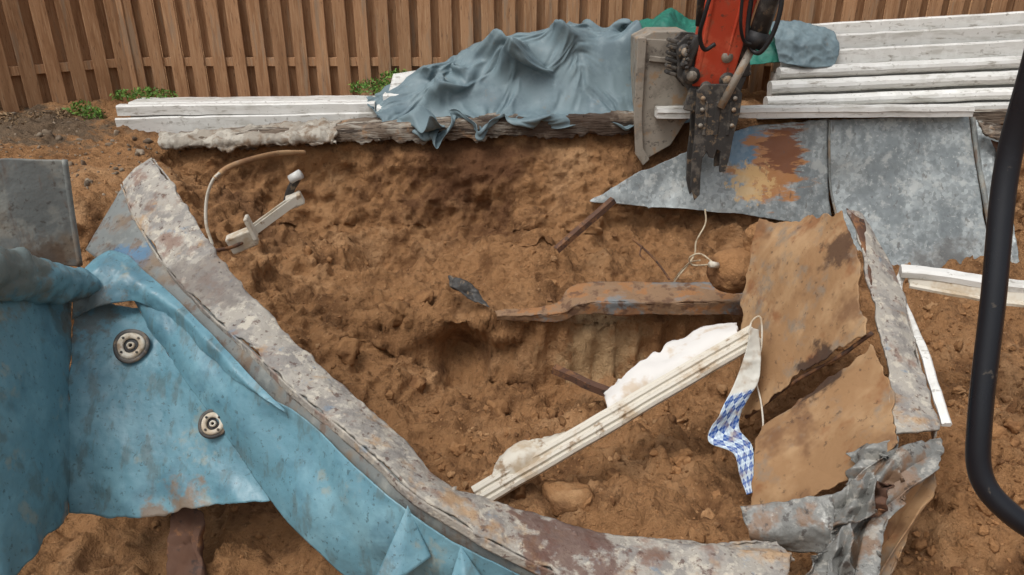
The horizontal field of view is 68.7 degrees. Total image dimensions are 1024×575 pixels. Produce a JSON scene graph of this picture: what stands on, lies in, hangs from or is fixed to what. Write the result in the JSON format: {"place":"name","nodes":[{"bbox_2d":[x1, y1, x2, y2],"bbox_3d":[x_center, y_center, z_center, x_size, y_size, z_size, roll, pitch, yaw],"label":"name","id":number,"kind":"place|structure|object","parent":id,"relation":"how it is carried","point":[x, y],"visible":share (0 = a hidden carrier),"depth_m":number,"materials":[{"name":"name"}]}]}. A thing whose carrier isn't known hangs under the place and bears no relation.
{"place":"outdoors","nodes":[
{"label":"outdoors","id":0,"kind":"place"},
{"bbox_2d":[0,246,100,304],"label":"liner roll","id":1,"kind":"object","parent":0,"point":[26,274],"visible":0.99,"depth_m":3.53,"materials":[{"name":"blue plastic"}]},
{"bbox_2d":[72,250,285,412],"bbox_3d":[-1.616,0.180,3.772,1.450,0.446,0.358,11,26,23],"label":"liner fold","id":2,"kind":"object","parent":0,"point":[121,277],"visible":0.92,"depth_m":3.90,"materials":[{"name":"blue plastic"}]},
{"bbox_2d":[377,506,430,574],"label":"liner flap","id":3,"kind":"object","parent":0,"point":[407,552],"visible":1,"depth_m":3.06,"materials":[{"name":"blue plastic"}]},
{"bbox_2d":[452,547,480,574],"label":"liner flap","id":4,"kind":"object","parent":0,"point":[464,564],"visible":1,"depth_m":3.03,"materials":[{"name":"blue plastic"}]},
{"bbox_2d":[0,0,1023,574],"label":"ground","id":5,"kind":"structure","parent":0,"point":[378,206],"depth_m":6.18,"materials":[{"name":"soil"}]},
{"bbox_2d":[0,112,29,124],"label":"dry weeds","id":6,"kind":"object","parent":5,"relation":"on","point":[4,114],"visible":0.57,"depth_m":7.19,"materials":[{"name":"brown plant"}]},
{"bbox_2d":[3,110,70,120],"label":"dry weeds","id":7,"kind":"object","parent":5,"relation":"on","point":[59,118],"visible":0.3,"depth_m":7.41,"materials":[{"name":"brown plant"}]},
{"bbox_2d":[54,108,71,117],"bbox_3d":[-4.549,-1.726,7.547,0.265,0.172,0.168,0,24,0],"label":"shrub stump","id":8,"kind":"object","parent":5,"relation":"on","point":[65,112],"visible":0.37,"depth_m":7.53,"materials":[{"name":"brown wood"}]},
{"bbox_2d":[0,0,134,111],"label":"wooden fence","id":9,"kind":"object","parent":5,"relation":"on","point":[62,51],"visible":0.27,"depth_m":7.75,"materials":[{"name":"brown wood"}]},
{"bbox_2d":[61,99,107,120],"bbox_3d":[-4.399,-1.808,7.680,0.450,0.250,0.299,0,24,0],"label":"weed clump","id":10,"kind":"object","parent":5,"relation":"on","point":[97,111],"visible":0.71,"depth_m":7.64,"materials":[{"name":"green plant"}]},
{"bbox_2d":[0,110,188,194],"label":"stone rubble","id":11,"kind":"object","parent":5,"relation":"on","point":[87,181],"visible":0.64,"depth_m":6.82,"materials":[{"name":"stone"}]},
{"bbox_2d":[0,300,270,574],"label":"collapsed pool wall","id":12,"kind":"structure","parent":5,"relation":"on","point":[113,436],"depth_m":3.65,"materials":[{"name":"blue plastic"}]},
{"bbox_2d":[113,329,149,363],"bbox_3d":[-1.953,0.301,3.846,0.180,0.141,0.123,0,24,0],"label":"return fitting","id":13,"kind":"object","parent":12,"relation":"on","point":[131,345],"visible":1,"depth_m":3.84,"materials":[{"name":"plastic"}]},
{"bbox_2d":[198,409,224,438],"bbox_3d":[-1.447,0.661,3.635,0.143,0.114,0.100,0,24,0],"label":"return fitting","id":14,"kind":"object","parent":12,"relation":"attached to","point":[210,426],"visible":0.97,"depth_m":3.62,"materials":[{"name":"metal"}]},
{"bbox_2d":[109,86,177,101],"bbox_3d":[-3.899,-2.063,7.949,0.712,0.139,0.442,0,24,0],"label":"weed clump","id":15,"kind":"object","parent":5,"relation":"on","point":[135,93],"visible":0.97,"depth_m":7.93,"materials":[{"name":"green plant"}]},
{"bbox_2d":[166,508,207,574],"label":"timber post","id":16,"kind":"object","parent":5,"relation":"on","point":[185,547],"visible":0.94,"depth_m":3.69,"materials":[{"name":"wood"}]},
{"bbox_2d":[204,172,220,244],"bbox_3d":[-2.079,-0.552,5.206,0.110,0.502,0.155,20,31,37],"label":"white hose","id":17,"kind":"object","parent":5,"relation":"on","point":[206,206],"visible":1,"depth_m":5.20,"materials":[{"name":"plastic"}]},
{"bbox_2d":[213,150,305,180],"bbox_3d":[-1.788,-0.920,5.420,0.120,0.126,0.841,14,28,29],"label":"corroded conduit","id":18,"kind":"object","parent":17,"relation":"attached to","point":[230,166],"visible":0.98,"depth_m":5.29,"materials":[{"name":"metal"}]},
{"bbox_2d":[115,95,378,132],"bbox_3d":[-2.672,-1.786,7.743,2.627,0.316,0.497,0,24,0],"label":"white siding stack","id":19,"kind":"object","parent":5,"relation":"on","point":[171,115],"visible":0.87,"depth_m":7.54,"materials":[{"name":"plastic"}]},
{"bbox_2d":[158,117,341,153],"bbox_3d":[-2.582,-1.498,7.376,1.804,0.283,0.426,0,24,0],"label":"insulation foam","id":20,"kind":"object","parent":5,"relation":"on","point":[315,132],"depth_m":7.24,"materials":[{"name":"white plastic"}]},
{"bbox_2d":[216,170,304,253],"bbox_3d":[-1.926,-0.526,5.446,0.888,0.561,0.211,-18,30,-34],"label":"plastic skimmer bracket","id":21,"kind":"object","parent":5,"relation":"on","point":[243,239],"visible":0.95,"depth_m":5.51,"materials":[{"name":"white plastic"}]},
{"bbox_2d":[85,188,550,574],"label":"steel wall","id":22,"kind":"structure","parent":5,"relation":"on","point":[118,229],"depth_m":3.74,"materials":[{"name":"grey metal"}]},
{"bbox_2d":[62,159,82,265],"bbox_3d":[-2.418,-0.405,4.118,0.039,0.593,0.089,14,27,28],"label":"edge channel","id":23,"kind":"object","parent":22,"relation":"attached to","point":[72,216],"visible":1,"depth_m":4.11,"materials":[{"name":"metal"}]},
{"bbox_2d":[0,158,80,266],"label":"sheet","id":24,"kind":"object","parent":23,"relation":"attached to","point":[34,216],"visible":0.93,"depth_m":4.01,"materials":[{"name":"metal"}]},
{"bbox_2d":[120,184,554,574],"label":"flange lip","id":25,"kind":"object","parent":22,"relation":"attached to","point":[441,516],"visible":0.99,"depth_m":3.19,"materials":[{"name":"grey metal"}]},
{"bbox_2d":[122,158,789,574],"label":"top flange","id":26,"kind":"object","parent":22,"relation":"on","point":[168,224],"visible":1,"depth_m":3.29,"materials":[{"name":"metal"}]},
{"bbox_2d":[153,159,791,562],"bbox_3d":[-0.690,0.290,3.699,4.054,1.203,0.634,14,28,29],"label":"lip","id":27,"kind":"object","parent":26,"relation":"attached to","point":[163,173],"visible":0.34,"depth_m":3.77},
{"bbox_2d":[649,537,794,560],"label":"torn steel wall","id":28,"kind":"structure","parent":27,"relation":"attached to","point":[758,545],"depth_m":3.28,"materials":[{"name":"white metal"}]},
{"bbox_2d":[214,255,782,573],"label":"mortar crumbs","id":29,"kind":"object","parent":26,"relation":"on","point":[622,543],"visible":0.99,"depth_m":3.23,"materials":[{"name":"concrete"}]},
{"bbox_2d":[134,301,518,574],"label":"liner along wall","id":30,"kind":"structure","parent":5,"relation":"on","point":[338,510],"depth_m":3.37,"materials":[{"name":"blue plastic"}]},
{"bbox_2d":[348,77,391,94],"bbox_3d":[-1.450,-2.159,7.957,0.599,0.196,0.358,0,24,0],"label":"weed clump","id":31,"kind":"object","parent":5,"relation":"on","point":[383,84],"visible":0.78,"depth_m":7.93,"materials":[{"name":"green plant"}]},
{"bbox_2d":[379,68,407,80],"bbox_3d":[-1.199,-2.263,7.964,0.407,0.144,0.267,0,24,0],"label":"weed clump","id":32,"kind":"object","parent":5,"relation":"on","point":[389,76],"visible":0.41,"depth_m":7.94,"materials":[{"name":"green plant"}]},
{"bbox_2d":[376,71,413,114],"bbox_3d":[-0.529,-1.935,7.645,1.663,0.508,0.489,0,24,0],"label":"white siding stack","id":33,"kind":"object","parent":5,"relation":"on","point":[397,78],"visible":0.18,"depth_m":7.68,"materials":[{"name":"plastic"}]},
{"bbox_2d":[180,109,633,149],"bbox_3d":[-0.978,-1.618,7.526,4.764,0.379,0.555,0,24,0],"label":"rim beam timber","id":34,"kind":"object","parent":5,"relation":"on","point":[364,130],"visible":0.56,"depth_m":7.29,"materials":[{"name":"grey wood"}]},
{"bbox_2d":[373,4,689,142],"bbox_3d":[0.100,-2.200,7.520,3.400,1.202,1.531,0,24,0],"label":"crumpled tarp","id":35,"kind":"object","parent":34,"relation":"on","point":[569,60],"visible":0.8,"depth_m":7.41,"materials":[{"name":"blue plastic"}]},
{"bbox_2d":[448,275,489,307],"bbox_3d":[-0.348,0.028,6.070,0.426,0.177,0.092,12,27,25],"label":"bent scrap","id":36,"kind":"object","parent":5,"relation":"on","point":[468,290],"visible":1,"depth_m":6.06,"materials":[{"name":"metal"}]},
{"bbox_2d":[56,158,1023,574],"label":"soil clods","id":37,"kind":"object","parent":5,"relation":"on","point":[571,492],"visible":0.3,"depth_m":4.64,"materials":[{"name":"soil"}]},
{"bbox_2d":[115,0,1023,99],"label":"wooden fence","id":38,"kind":"object","parent":5,"relation":"on","point":[250,48],"visible":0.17,"depth_m":8.07,"materials":[{"name":"brown wood"}]},
{"bbox_2d":[551,364,609,396],"bbox_3d":[0.560,0.716,5.598,0.559,0.156,0.071,12,27,25],"label":"angle iron","id":39,"kind":"object","parent":5,"relation":"on","point":[581,381],"visible":0.79,"depth_m":5.60,"materials":[{"name":"brown metal"}]},
{"bbox_2d":[554,197,615,252],"bbox_3d":[0.631,-0.542,6.473,0.597,0.405,0.060,-12,27,-26],"label":"angle iron","id":40,"kind":"object","parent":5,"relation":"on","point":[585,224],"visible":1,"depth_m":6.45,"materials":[{"name":"brown metal"}]},
{"bbox_2d":[492,323,737,475],"bbox_3d":[0.633,0.664,4.562,1.813,0.668,0.304,-10,26,-22],"label":"white foam sheet","id":41,"kind":"object","parent":5,"relation":"on","point":[653,366],"visible":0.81,"depth_m":4.58,"materials":[{"name":"plastic"}]},
{"bbox_2d":[471,325,760,500],"bbox_3d":[0.651,0.738,4.427,1.880,0.756,0.133,-10,26,-21],"label":"ribbed extrusion","id":42,"kind":"object","parent":5,"relation":"on","point":[616,415],"visible":0.94,"depth_m":4.40,"materials":[{"name":"white plastic"}]},
{"bbox_2d":[495,281,742,322],"bbox_3d":[0.842,0.113,5.989,1.959,0.307,0.298,2,24,4],"label":"buried steel ledge","id":43,"kind":"object","parent":5,"relation":"on","point":[628,298],"visible":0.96,"depth_m":5.90,"materials":[{"name":"brown metal"}]},
{"bbox_2d":[633,239,670,279],"bbox_3d":[1.215,-0.228,6.462,0.398,0.332,0.033,16,28,31],"label":"rusty rod","id":44,"kind":"object","parent":5,"relation":"on","point":[653,258],"visible":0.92,"depth_m":6.45,"materials":[{"name":"metal"}]},
{"bbox_2d":[639,245,644,259],"bbox_3d":[1.114,-0.297,6.447,0.046,0.111,0.086,-6,25,-14],"label":"rusty rod","id":45,"kind":"object","parent":44,"relation":"attached to","point":[641,256],"visible":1,"depth_m":6.44,"materials":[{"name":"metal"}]},
{"bbox_2d":[674,260,700,279],"bbox_3d":[1.362,-0.132,5.826,0.026,0.428,0.617,-1,24,-3],"label":"loose wire","id":46,"kind":"object","parent":5,"relation":"on","point":[685,266],"visible":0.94,"depth_m":5.87,"materials":[{"name":"brown metal"}]},
{"bbox_2d":[674,209,706,281],"bbox_3d":[1.473,-0.319,6.200,0.335,0.624,0.048,-16,29,-32],"label":"loose wire","id":47,"kind":"object","parent":5,"relation":"on","point":[695,243],"visible":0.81,"depth_m":6.21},
{"bbox_2d":[630,0,783,199],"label":"excavator","id":48,"kind":"object","parent":5,"relation":"on","point":[702,73],"visible":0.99,"depth_m":6.65,"materials":[{"name":"metal"}]},
{"bbox_2d":[590,119,830,221],"bbox_3d":[1.931,-1.072,7.213,2.376,1.013,0.326,-1,24,-2],"label":"sheet","id":49,"kind":"object","parent":5,"relation":"on","point":[777,171],"visible":0.81,"depth_m":7.20,"materials":[{"name":"metal"}]},
{"bbox_2d":[688,222,757,293],"bbox_3d":[1.605,-0.207,5.361,0.592,0.515,0.353,-9,25,-19],"label":"clay covered float","id":50,"kind":"object","parent":5,"relation":"on","point":[726,270],"visible":0.59,"depth_m":5.29,"materials":[{"name":"brown soil"}]},
{"bbox_2d":[708,327,760,494],"bbox_3d":[1.312,0.695,4.402,0.272,0.744,0.658,6,25,12],"label":"patterned liner strip","id":51,"kind":"object","parent":5,"relation":"on","point":[725,432],"visible":0.98,"depth_m":4.49,"materials":[{"name":"blue fabric"}]},
{"bbox_2d":[740,494,855,552],"bbox_3d":[1.288,1.069,3.397,0.333,0.327,0.444,-16,29,-32],"label":"curled channel","id":52,"kind":"object","parent":5,"relation":"on","point":[800,525],"visible":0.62,"depth_m":3.39,"materials":[{"name":"metal"}]},
{"bbox_2d":[740,210,867,416],"bbox_3d":[1.702,0.142,4.660,0.525,1.265,1.425,0,24,0],"label":"sheet","id":53,"kind":"object","parent":5,"relation":"on","point":[800,295],"visible":0.98,"depth_m":4.55,"materials":[{"name":"metal"}]},
{"bbox_2d":[748,315,762,351],"bbox_3d":[1.467,0.397,4.554,0.094,0.418,0.199,7,25,15],"label":"white cord","id":54,"kind":"object","parent":53,"relation":"attached to","point":[752,320],"visible":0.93,"depth_m":4.54,"materials":[{"name":"fabric"}]},
{"bbox_2d":[756,384,763,425],"bbox_3d":[1.478,0.809,4.501,0.070,0.349,0.401,6,25,13],"label":"white cord","id":55,"kind":"object","parent":53,"relation":"attached to","point":[761,405],"visible":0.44,"depth_m":4.53,"materials":[{"name":"plastic"}]},
{"bbox_2d":[744,331,873,418],"bbox_3d":[1.690,0.523,4.332,0.052,0.854,0.652,-20,31,-37],"label":"bent edge rib","id":56,"kind":"object","parent":53,"relation":"attached to","point":[839,355],"visible":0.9,"depth_m":4.23,"materials":[{"name":"metal"}]},
{"bbox_2d":[846,210,940,434],"bbox_3d":[2.012,0.112,3.957,0.271,0.682,1.370,3,24,7],"label":"top flange","id":57,"kind":"object","parent":53,"relation":"attached to","point":[913,411],"visible":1,"depth_m":3.91,"materials":[{"name":"metal"}]},
{"bbox_2d":[846,208,873,295],"bbox_3d":[2.012,-0.204,4.250,0.105,0.353,0.516,0,24,0],"label":"bent stiffener","id":58,"kind":"object","parent":57,"relation":"attached to","point":[859,224],"visible":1,"depth_m":4.33,"materials":[{"name":"metal"}]},
{"bbox_2d":[876,238,936,438],"bbox_3d":[2.102,0.163,4.010,0.133,0.721,1.305,1,24,3],"label":"lip","id":59,"kind":"object","parent":57,"relation":"attached to","point":[933,434],"visible":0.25,"depth_m":3.93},
{"bbox_2d":[751,344,897,504],"bbox_3d":[1.591,0.754,3.884,0.605,0.813,0.704,9,25,19],"label":"sheet","id":60,"kind":"object","parent":5,"relation":"on","point":[805,444],"visible":0.94,"depth_m":3.86,"materials":[{"name":"metal"}]},
{"bbox_2d":[827,438,943,574],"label":"sheet","id":61,"kind":"object","parent":5,"relation":"on","point":[917,463],"visible":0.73,"depth_m":3.34,"materials":[{"name":"metal"}]},
{"bbox_2d":[806,523,854,574],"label":"torn flap","id":62,"kind":"object","parent":61,"relation":"on","point":[840,546],"visible":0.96,"depth_m":3.11,"materials":[{"name":"metal"}]},
{"bbox_2d":[831,472,877,529],"bbox_3d":[1.488,0.938,3.262,0.225,0.207,0.181,0,24,0],"label":"torn flap","id":63,"kind":"object","parent":61,"relation":"on","point":[853,497],"visible":1,"depth_m":3.25,"materials":[{"name":"metal"}]},
{"bbox_2d":[845,436,904,487],"bbox_3d":[1.670,0.828,3.451,0.234,0.251,0.218,7,25,15],"label":"torn flap","id":64,"kind":"object","parent":61,"relation":"on","point":[864,456],"visible":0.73,"depth_m":3.46,"materials":[{"name":"metal"}]},
{"bbox_2d":[869,481,894,517],"bbox_3d":[1.550,0.943,3.307,0.218,0.251,0.138,8,25,18],"label":"torn flap","id":65,"kind":"object","parent":61,"relation":"on","point":[881,494],"visible":0.27,"depth_m":3.24,"materials":[{"name":"metal"}]},
{"bbox_2d":[879,472,936,574],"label":"sheet underside","id":66,"kind":"object","parent":61,"relation":"attached to","point":[902,520],"visible":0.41,"depth_m":3.43,"materials":[{"name":"brown metal"}]},
{"bbox_2d":[757,11,1023,118],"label":"white siding stack","id":67,"kind":"object","parent":5,"relation":"on","point":[974,60],"visible":0.81,"depth_m":7.53,"materials":[{"name":"plastic"}]},
{"bbox_2d":[633,8,839,67],"bbox_3d":[2.175,-2.516,7.638,2.221,0.596,0.666,0,24,0],"label":"green tarp","id":68,"kind":"object","parent":67,"relation":"on","point":[799,43],"visible":0.51,"depth_m":7.49,"materials":[{"name":"plastic"}]},
{"bbox_2d":[830,117,985,267],"bbox_3d":[3.747,-0.873,7.070,1.409,1.309,0.932,0,24,0],"label":"sheet","id":69,"kind":"object","parent":5,"relation":"on","point":[908,188],"visible":0.87,"depth_m":7.17,"materials":[{"name":"metal"}]},
{"bbox_2d":[828,120,836,213],"bbox_3d":[3.103,-0.936,7.112,0.036,1.181,0.682,-4,24,-10],"label":"seam rib","id":70,"kind":"object","parent":69,"relation":"attached to","point":[829,164],"visible":0.77,"depth_m":7.21,"materials":[{"name":"metal"}]},
{"bbox_2d":[897,264,1023,426],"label":"white pool coping","id":71,"kind":"object","parent":5,"relation":"on","point":[950,282],"visible":0.72,"depth_m":4.15,"materials":[{"name":"plastic"}]},
{"bbox_2d":[970,117,988,223],"bbox_3d":[4.455,-0.889,7.065,0.059,1.266,0.911,-1,24,-2],"label":"seam rib","id":72,"kind":"object","parent":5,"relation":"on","point":[983,189],"visible":0.74,"depth_m":7.13,"materials":[{"name":"metal"}]},
{"bbox_2d":[969,109,1006,123],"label":"timber beam","id":73,"kind":"structure","parent":5,"relation":"on","point":[997,116],"depth_m":7.26,"materials":[{"name":"wood"}]},
{"bbox_2d":[654,104,974,118],"bbox_3d":[2.859,-1.671,7.105,3.004,0.109,0.145,0,24,-1],"label":"white coping rail","id":74,"kind":"object","parent":73,"relation":"attached to","point":[840,110],"visible":0.83,"depth_m":7.06,"materials":[{"name":"plastic"}]},
{"bbox_2d":[976,120,1019,262],"bbox_3d":[4.544,-0.857,7.024,0.236,1.256,1.015,0,24,0],"label":"end sheet","id":75,"kind":"object","parent":5,"relation":"on","point":[987,151],"visible":0.35,"depth_m":7.12,"materials":[{"name":"metal"}]},
{"bbox_2d":[977,120,1002,150],"bbox_3d":[4.573,-1.219,7.089,0.434,0.669,0.159,10,26,21],"label":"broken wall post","id":76,"kind":"object","parent":75,"relation":"attached to","point":[991,130],"visible":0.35,"depth_m":7.00,"materials":[{"name":"wood"}]},
{"bbox_2d":[965,50,1023,536],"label":"grab rail","id":77,"kind":"object","parent":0,"point":[1000,503],"visible":1,"depth_m":0.87,"materials":[{"name":"black metal"}]}
]}

